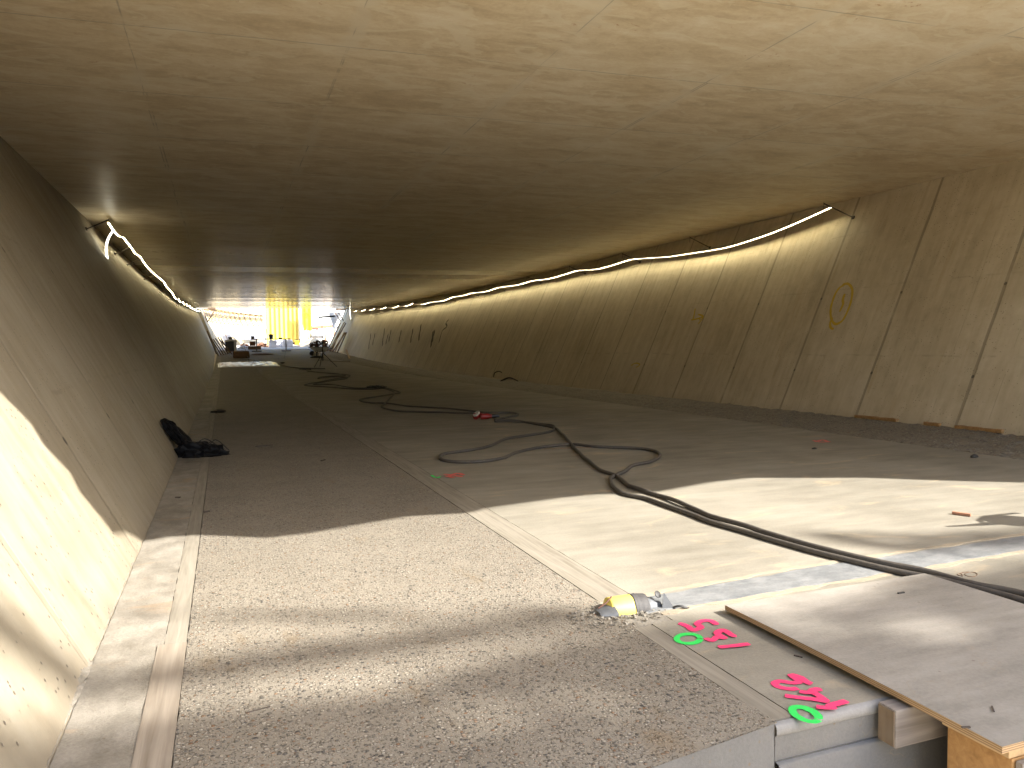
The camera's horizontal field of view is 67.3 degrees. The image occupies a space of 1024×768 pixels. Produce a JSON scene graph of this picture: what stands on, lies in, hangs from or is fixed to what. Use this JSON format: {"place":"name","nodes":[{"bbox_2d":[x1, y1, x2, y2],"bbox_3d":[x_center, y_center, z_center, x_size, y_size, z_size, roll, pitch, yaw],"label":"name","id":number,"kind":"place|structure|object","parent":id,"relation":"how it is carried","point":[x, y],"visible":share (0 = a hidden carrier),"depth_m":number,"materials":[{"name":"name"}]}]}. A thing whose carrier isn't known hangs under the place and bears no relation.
{"place":"outdoors","nodes":[
{"label":"outdoors","id":0,"kind":"place"},
{"bbox_2d":[200,308,344,329],"label":"sky","id":1,"kind":"structure","parent":0,"point":[316,321],"materials":[{"name":"white"}]},
{"bbox_2d":[219,342,330,350],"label":"exit slab","id":2,"kind":"structure","parent":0,"point":[295,347],"depth_m":76.44,"materials":[{"name":"concrete"}]},
{"bbox_2d":[222,334,232,342],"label":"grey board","id":3,"kind":"object","parent":2,"relation":"on","point":[224,337],"visible":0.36,"depth_m":78.16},
{"bbox_2d":[239,328,256,339],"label":"grey board","id":4,"kind":"object","parent":2,"relation":"on","point":[247,333],"visible":0.93,"depth_m":83.40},
{"bbox_2d":[248,346,260,349],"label":"pallet","id":5,"kind":"object","parent":2,"relation":"on","point":[252,347],"visible":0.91,"depth_m":74.09,"materials":[{"name":"brown wood"}]},
{"bbox_2d":[257,343,268,346],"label":"rubble heap","id":6,"kind":"object","parent":2,"relation":"on","point":[262,345],"visible":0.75,"depth_m":79.68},
{"bbox_2d":[269,340,276,347],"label":"bag","id":7,"kind":"object","parent":2,"relation":"on","point":[272,343],"visible":0.99,"depth_m":78.36,"materials":[{"name":"white plastic"}]},
{"bbox_2d":[276,340,281,346],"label":"bag","id":8,"kind":"object","parent":2,"relation":"on","point":[279,343],"visible":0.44,"depth_m":79.99,"materials":[{"name":"white plastic"}]},
{"bbox_2d":[263,308,301,343],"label":"curtain","id":9,"kind":"object","parent":2,"relation":"on","point":[282,323],"visible":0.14,"depth_m":86.36,"materials":[{"name":"yellow fabric"}]},
{"bbox_2d":[282,339,292,346],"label":"bag","id":10,"kind":"object","parent":2,"relation":"on","point":[289,343],"visible":0.81,"depth_m":79.38,"materials":[{"name":"white plastic"}]},
{"bbox_2d":[293,339,299,344],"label":"yellow machine","id":11,"kind":"object","parent":2,"relation":"on","point":[296,342],"visible":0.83,"depth_m":81.09,"materials":[{"name":"plastic"}]},
{"bbox_2d":[301,308,311,341],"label":"banner","id":12,"kind":"object","parent":2,"relation":"on","point":[306,319],"visible":0.93,"depth_m":85.66,"materials":[{"name":"yellow fabric"}]},
{"bbox_2d":[309,329,324,335],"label":"tarpaulin pile","id":13,"kind":"object","parent":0,"point":[313,332],"visible":0.84,"depth_m":87.74,"materials":[{"name":"white plastic"}]},
{"bbox_2d":[173,350,776,767],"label":"gravel path","id":14,"kind":"structure","parent":0,"point":[357,602],"depth_m":3.27,"materials":[{"name":"beige gravel"}]},
{"bbox_2d":[210,409,225,412],"bbox_3d":[-5.843,0.531,15.297,0.314,0.064,0.280,-2,3,-20],"label":"work glove","id":15,"kind":"object","parent":14,"relation":"on","point":[217,411],"visible":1,"depth_m":15.21,"materials":[{"name":"black fabric"}]},
{"bbox_2d":[225,339,236,350],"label":"storage box","id":16,"kind":"object","parent":14,"relation":"on","point":[230,344],"visible":0.91,"depth_m":71.31,"materials":[{"name":"black plastic"}]},
{"bbox_2d":[233,351,249,357],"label":"stone block","id":17,"kind":"object","parent":14,"relation":"on","point":[240,354],"depth_m":58.46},
{"bbox_2d":[218,361,278,367],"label":"plastic film","id":18,"kind":"object","parent":14,"relation":"on","point":[245,364],"visible":1,"depth_m":46.37,"materials":[{"name":"white plastic"}]},
{"bbox_2d":[566,603,672,625],"bbox_3d":[0.511,1.060,3.576,0.532,0.018,0.307,-2,3,-20],"label":"rubble","id":19,"kind":"object","parent":14,"relation":"on","point":[622,615],"visible":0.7,"depth_m":3.51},
{"bbox_2d":[213,330,877,767],"bbox_3d":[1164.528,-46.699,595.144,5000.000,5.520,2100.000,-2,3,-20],"label":"ground","id":20,"kind":"structure","parent":0,"point":[329,334],"depth_m":70.01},
{"bbox_2d":[0,137,214,767],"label":"retaining wall","id":21,"kind":"structure","parent":20,"relation":"on","point":[106,365],"depth_m":5.15,"materials":[{"name":"concrete"}]},
{"bbox_2d":[85,219,108,229],"bbox_3d":[-7.780,-2.989,14.425,0.405,0.240,0.060,-2,3,-20],"label":"bracket rod","id":22,"kind":"object","parent":21,"relation":"attached to","point":[86,228],"visible":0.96,"depth_m":14.41,"materials":[{"name":"brown metal"}]},
{"bbox_2d":[105,222,199,311],"bbox_3d":[-18.801,-4.712,44.015,0.118,1.906,61.864,-2,3,-20],"label":"light rope","id":23,"kind":"object","parent":21,"relation":"attached to","point":[115,233],"visible":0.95,"depth_m":19.19,"materials":[{"name":"white"}]},
{"bbox_2d":[49,351,219,767],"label":"verge","id":24,"kind":"structure","parent":20,"relation":"on","point":[102,727],"depth_m":3.32,"materials":[{"name":"beige concrete"}]},
{"bbox_2d":[160,418,229,457],"bbox_3d":[-3.759,0.623,9.115,0.803,0.447,0.509,-1,3,-5],"label":"rubble sack","id":25,"kind":"object","parent":24,"relation":"on","point":[187,447],"visible":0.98,"depth_m":9.02,"materials":[{"name":"black plastic"}]},
{"bbox_2d":[131,642,186,767],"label":"timber strip","id":26,"kind":"object","parent":20,"relation":"on","point":[155,742],"visible":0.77,"depth_m":2.66,"materials":[{"name":"beige wood"}]},
{"bbox_2d":[164,351,220,644],"bbox_3d":[-14.688,-1.044,38.555,0.089,1.290,75.470,-2,3,-20],"label":"timber strip","id":27,"kind":"object","parent":20,"relation":"on","point":[178,624],"visible":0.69,"depth_m":4.56,"materials":[{"name":"beige wood"}]},
{"bbox_2d":[196,308,298,349],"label":"wall","id":28,"kind":"structure","parent":20,"relation":"on","point":[214,329],"depth_m":84.23,"materials":[{"name":"concrete"}]},
{"bbox_2d":[201,308,215,321],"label":"timber bracket","id":29,"kind":"object","parent":28,"relation":"attached to","point":[210,316],"visible":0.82,"depth_m":74.78,"materials":[{"name":"beige wood"}]},
{"bbox_2d":[204,308,217,322],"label":"timber bracket","id":30,"kind":"object","parent":28,"relation":"attached to","point":[213,316],"visible":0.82,"depth_m":76.24,"materials":[{"name":"beige wood"}]},
{"bbox_2d":[207,308,220,322],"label":"timber bracket","id":31,"kind":"object","parent":28,"relation":"attached to","point":[216,316],"visible":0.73,"depth_m":77.74,"materials":[{"name":"beige wood"}]},
{"bbox_2d":[211,308,223,322],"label":"timber bracket","id":32,"kind":"object","parent":28,"relation":"attached to","point":[220,316],"visible":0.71,"depth_m":79.31,"materials":[{"name":"beige wood"}]},
{"bbox_2d":[215,311,227,323],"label":"timber bracket","id":33,"kind":"object","parent":28,"relation":"attached to","point":[224,316],"visible":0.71,"depth_m":80.80,"materials":[{"name":"wood"}]},
{"bbox_2d":[220,308,230,323],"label":"timber bracket","id":34,"kind":"object","parent":28,"relation":"attached to","point":[228,316],"visible":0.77,"depth_m":82.29,"materials":[{"name":"beige wood"}]},
{"bbox_2d":[224,308,235,324],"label":"timber bracket","id":35,"kind":"object","parent":28,"relation":"attached to","point":[232,317],"visible":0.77,"depth_m":83.83,"materials":[{"name":"beige wood"}]},
{"bbox_2d":[227,308,239,324],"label":"timber bracket","id":36,"kind":"object","parent":28,"relation":"attached to","point":[237,317],"visible":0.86,"depth_m":85.34,"materials":[{"name":"beige wood"}]},
{"bbox_2d":[233,308,244,324],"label":"timber bracket","id":37,"kind":"object","parent":28,"relation":"attached to","point":[241,318],"visible":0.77,"depth_m":86.85,"materials":[{"name":"beige wood"}]},
{"bbox_2d":[215,308,262,315],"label":"walkway plank","id":38,"kind":"object","parent":37,"relation":"on","point":[241,313],"visible":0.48,"depth_m":87.22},
{"bbox_2d":[244,308,253,325],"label":"timber bracket","id":39,"kind":"object","parent":28,"relation":"attached to","point":[251,319],"visible":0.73,"depth_m":89.93,"materials":[{"name":"beige wood"}]},
{"bbox_2d":[249,308,259,325],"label":"timber bracket","id":40,"kind":"object","parent":28,"relation":"attached to","point":[257,318],"visible":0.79,"depth_m":91.42,"materials":[{"name":"brown wood"}]},
{"bbox_2d":[328,313,341,327],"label":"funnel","id":41,"kind":"object","parent":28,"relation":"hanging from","point":[335,320],"visible":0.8,"depth_m":82.02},
{"bbox_2d":[242,340,310,369],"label":"power cable","id":42,"kind":"object","parent":20,"relation":"on","point":[279,365],"visible":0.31,"depth_m":44.05,"materials":[{"name":"rubber"}]},
{"bbox_2d":[298,338,329,346],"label":"sand mound","id":43,"kind":"object","parent":20,"relation":"on","point":[306,343],"visible":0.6,"depth_m":81.92,"materials":[{"name":"beige sand"}]},
{"bbox_2d":[242,350,627,601],"bbox_3d":[-12.777,-1.099,39.147,0.191,1.290,75.700,-2,3,-20],"label":"timber strip","id":44,"kind":"object","parent":20,"relation":"on","point":[593,585],"visible":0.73,"depth_m":5.38,"materials":[{"name":"beige wood"}]},
{"bbox_2d":[598,601,670,627],"bbox_3d":[0.580,1.107,3.592,0.212,0.086,0.420,-2,3,-20],"label":"concrete patch","id":45,"kind":"object","parent":20,"relation":"on","point":[650,621],"visible":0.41,"depth_m":3.49,"materials":[{"name":"beige concrete"}]},
{"bbox_2d":[246,349,1023,723],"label":"floor slab","id":46,"kind":"structure","parent":20,"relation":"on","point":[860,495],"depth_m":6.67,"materials":[{"name":"concrete"}]},
{"bbox_2d":[251,353,271,354],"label":"mat","id":47,"kind":"object","parent":46,"relation":"on","point":[262,354],"visible":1,"depth_m":63.73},
{"bbox_2d":[251,338,290,351],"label":"work table","id":48,"kind":"object","parent":46,"relation":"on","point":[267,339],"visible":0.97,"depth_m":70.70,"materials":[{"name":"metal"}]},
{"bbox_2d":[310,350,323,357],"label":"site pump","id":49,"kind":"object","parent":46,"relation":"on","point":[316,354],"visible":0.97,"depth_m":58.26,"materials":[{"name":"black plastic"}]},
{"bbox_2d":[309,346,331,355],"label":"wheelbarrow","id":50,"kind":"object","parent":46,"relation":"on","point":[319,349],"visible":0.84,"depth_m":62.15,"materials":[{"name":"metal"}]},
{"bbox_2d":[309,339,328,346],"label":"scrap load","id":51,"kind":"object","parent":50,"relation":"in","point":[316,343],"visible":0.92,"depth_m":62.29},
{"bbox_2d":[314,315,336,366],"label":"light stand","id":52,"kind":"object","parent":46,"relation":"on","point":[322,343],"visible":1,"depth_m":43.91,"materials":[{"name":"black metal"}]},
{"bbox_2d":[366,385,386,387],"bbox_3d":[-4.120,0.092,23.298,0.596,0.090,1.131,-2,3,-20],"label":"cable bundle","id":53,"kind":"object","parent":46,"relation":"on","point":[377,386],"visible":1,"depth_m":23.05,"materials":[{"name":"black rubber"}]},
{"bbox_2d":[306,370,474,413],"bbox_3d":[-5.818,-0.055,26.311,1.900,0.138,26.569,-2,3,-19],"label":"power cable","id":54,"kind":"object","parent":46,"relation":"on","point":[388,399],"visible":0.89,"depth_m":16.77,"materials":[{"name":"rubber"}]},
{"bbox_2d":[304,371,518,418],"bbox_3d":[-5.442,-0.010,25.426,2.632,0.127,27.205,-2,3,-20],"label":"power cable","id":55,"kind":"object","parent":46,"relation":"on","point":[516,413],"visible":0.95,"depth_m":17.03,"materials":[{"name":"rubber"}]},
{"bbox_2d":[473,411,499,419],"bbox_3d":[-0.440,0.532,13.090,0.456,0.153,0.186,-1,3,-1],"label":"plug","id":56,"kind":"object","parent":46,"relation":"on","point":[477,415],"visible":1,"depth_m":13.04,"materials":[{"name":"red plastic"}]},
{"bbox_2d":[544,447,590,448],"bbox_3d":[0.698,0.773,9.294,0.636,0.008,0.042,-1,3,-5],"label":"thin wire","id":57,"kind":"object","parent":46,"relation":"on","point":[565,448],"visible":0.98,"depth_m":9.27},
{"bbox_2d":[308,349,1023,459],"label":"gravel verge","id":58,"kind":"structure","parent":46,"relation":"on","point":[985,443],"depth_m":12.64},
{"bbox_2d":[329,322,344,350],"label":"leaning plank","id":59,"kind":"object","parent":58,"relation":"on","point":[336,336],"visible":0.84,"depth_m":71.73,"materials":[{"name":"brown wood"}]},
{"bbox_2d":[854,415,898,421],"bbox_3d":[5.771,0.538,12.181,0.080,0.055,0.830,-2,3,-20],"label":"timber batten","id":60,"kind":"object","parent":58,"relation":"on","point":[877,418],"visible":0.98,"depth_m":12.13,"materials":[{"name":"brown wood"}]},
{"bbox_2d":[923,422,941,426],"bbox_3d":[6.136,0.585,11.208,0.080,0.050,0.256,-2,3,-20],"label":"timber batten","id":61,"kind":"object","parent":58,"relation":"on","point":[932,424],"visible":1,"depth_m":11.19,"materials":[{"name":"brown wood"}]},
{"bbox_2d":[955,425,1003,432],"bbox_3d":[6.394,0.615,10.521,0.080,0.051,0.695,-2,3,-20],"label":"timber batten","id":62,"kind":"object","parent":58,"relation":"on","point":[980,429],"visible":0.99,"depth_m":10.48,"materials":[{"name":"brown wood"}]},
{"bbox_2d":[438,420,1023,603],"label":"power cable","id":63,"kind":"object","parent":46,"relation":"on","point":[893,570],"visible":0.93,"depth_m":5.46,"materials":[{"name":"rubber"}]},
{"bbox_2d":[494,419,1023,596],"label":"power cable","id":64,"kind":"object","parent":46,"relation":"on","point":[1015,591],"visible":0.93,"depth_m":4.79,"materials":[{"name":"rubber"}]},
{"bbox_2d":[775,713,877,760],"bbox_3d":[3.693,1.107,3.583,6.044,0.087,0.005,-2,3,-20],"label":"slab face","id":65,"kind":"object","parent":46,"relation":"attached to","point":[795,744],"visible":0.39,"depth_m":2.60},
{"bbox_2d":[644,536,1023,613],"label":"transverse strip","id":66,"kind":"object","parent":46,"relation":"on","point":[811,576],"visible":0.72,"depth_m":4.11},
{"bbox_2d":[644,533,1023,595],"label":"sand seam","id":67,"kind":"object","parent":46,"relation":"on","point":[799,566],"visible":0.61,"depth_m":4.29,"materials":[{"name":"beige sand"}]},
{"bbox_2d":[775,696,895,736],"bbox_3d":[3.692,1.044,3.581,6.044,0.043,0.024,-2,3,-20],"label":"slab lip","id":68,"kind":"object","parent":46,"relation":"attached to","point":[794,724],"visible":0.42,"depth_m":2.60,"materials":[{"name":"grey concrete"}]},
{"bbox_2d":[660,550,1023,614],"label":"sand seam","id":69,"kind":"object","parent":46,"relation":"on","point":[748,598],"visible":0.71,"depth_m":3.92,"materials":[{"name":"beige sand"}]},
{"bbox_2d":[725,573,1023,753],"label":"plywood sheet","id":70,"kind":"object","parent":46,"relation":"on","point":[950,653],"visible":1,"depth_m":3.08,"materials":[{"name":"beige wood"}]},
{"bbox_2d":[952,511,971,516],"bbox_3d":[3.197,0.923,5.468,0.029,0.019,0.120,-3,4,-43],"label":"wood chip","id":71,"kind":"object","parent":46,"relation":"on","point":[962,513],"visible":1,"depth_m":5.46,"materials":[{"name":"brown wood"}]},
{"bbox_2d":[957,572,977,576],"bbox_3d":[2.427,1.012,4.088,0.123,0.003,0.079,-2,3,-20],"label":"wire loop","id":72,"kind":"object","parent":46,"relation":"on","point":[966,575],"visible":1,"depth_m":4.09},
{"bbox_2d":[594,591,689,616],"bbox_3d":[0.600,1.062,3.639,0.452,0.154,0.173,-2,3,-15],"label":"pipe stub","id":73,"kind":"object","parent":20,"relation":"on","point":[626,604],"visible":0.73,"depth_m":3.59,"materials":[{"name":"yellow plastic"}]},
{"bbox_2d":[330,158,1023,435],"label":"retaining wall","id":74,"kind":"structure","parent":20,"relation":"on","point":[905,304],"depth_m":15.11,"materials":[{"name":"concrete"}]},
{"bbox_2d":[350,207,830,318],"bbox_3d":[-4.418,-4.995,42.987,0.127,1.400,60.243,-2,3,-20],"label":"light rope","id":75,"kind":"object","parent":74,"relation":"attached to","point":[655,257],"visible":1,"depth_m":19.80,"materials":[{"name":"white"}]},
{"bbox_2d":[823,203,854,218],"bbox_3d":[6.184,-3.275,14.547,0.729,0.280,0.060,-2,3,-20],"label":"bracket rod","id":76,"kind":"object","parent":74,"relation":"attached to","point":[852,217],"visible":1,"depth_m":14.56,"materials":[{"name":"metal"}]},
{"bbox_2d":[653,724,773,767],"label":"foundation face","id":77,"kind":"object","parent":20,"relation":"on","point":[754,749],"visible":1,"depth_m":2.44},
{"bbox_2d":[635,625,792,720],"bbox_3d":[0.740,1.131,2.980,0.095,0.080,0.900,-2,3,-20],"label":"timber strip","id":78,"kind":"object","parent":20,"relation":"on","point":[738,689],"visible":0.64,"depth_m":2.89,"materials":[{"name":"beige wood"}]},
{"bbox_2d":[652,619,828,717],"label":"front slab","id":79,"kind":"structure","parent":20,"relation":"on","point":[756,678],"depth_m":2.95,"materials":[{"name":"concrete"}]},
{"bbox_2d":[776,735,947,767],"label":"slab ledge","id":80,"kind":"object","parent":20,"relation":"on","point":[875,752],"visible":0.4,"depth_m":2.65,"materials":[{"name":"grey concrete"}]},
{"bbox_2d":[878,698,947,747],"bbox_3d":[1.578,1.150,2.728,0.660,0.132,0.075,-2,3,-20],"label":"timber offcut","id":81,"kind":"object","parent":80,"relation":"on","point":[901,723],"visible":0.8,"depth_m":2.61,"materials":[{"name":"beige wood"}]},
{"bbox_2d":[942,722,1023,767],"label":"formwork box","id":82,"kind":"object","parent":20,"relation":"on","point":[964,750],"visible":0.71,"depth_m":2.48,"materials":[{"name":"brown wood"}]},
{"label":"beam post","id":83,"kind":"object","parent":20,"relation":"on","visible":0},
{"bbox_2d":[312,325,331,327],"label":"timber beam","id":84,"kind":"structure","parent":83,"relation":"on","point":[326,326],"depth_m":92.57,"materials":[{"name":"wood"}]},
{"bbox_3d":[-10.025,-5.636,39.200,17.400,2.106,77.150,-2,3,-20],"label":"bridge deck","id":85,"kind":"object","parent":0,"visible":0},
{"bbox_2d":[0,0,1023,308],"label":"ceiling","id":86,"kind":"structure","parent":85,"relation":"attached to","point":[334,154],"depth_m":9.52,"materials":[{"name":"concrete"}]}
]}

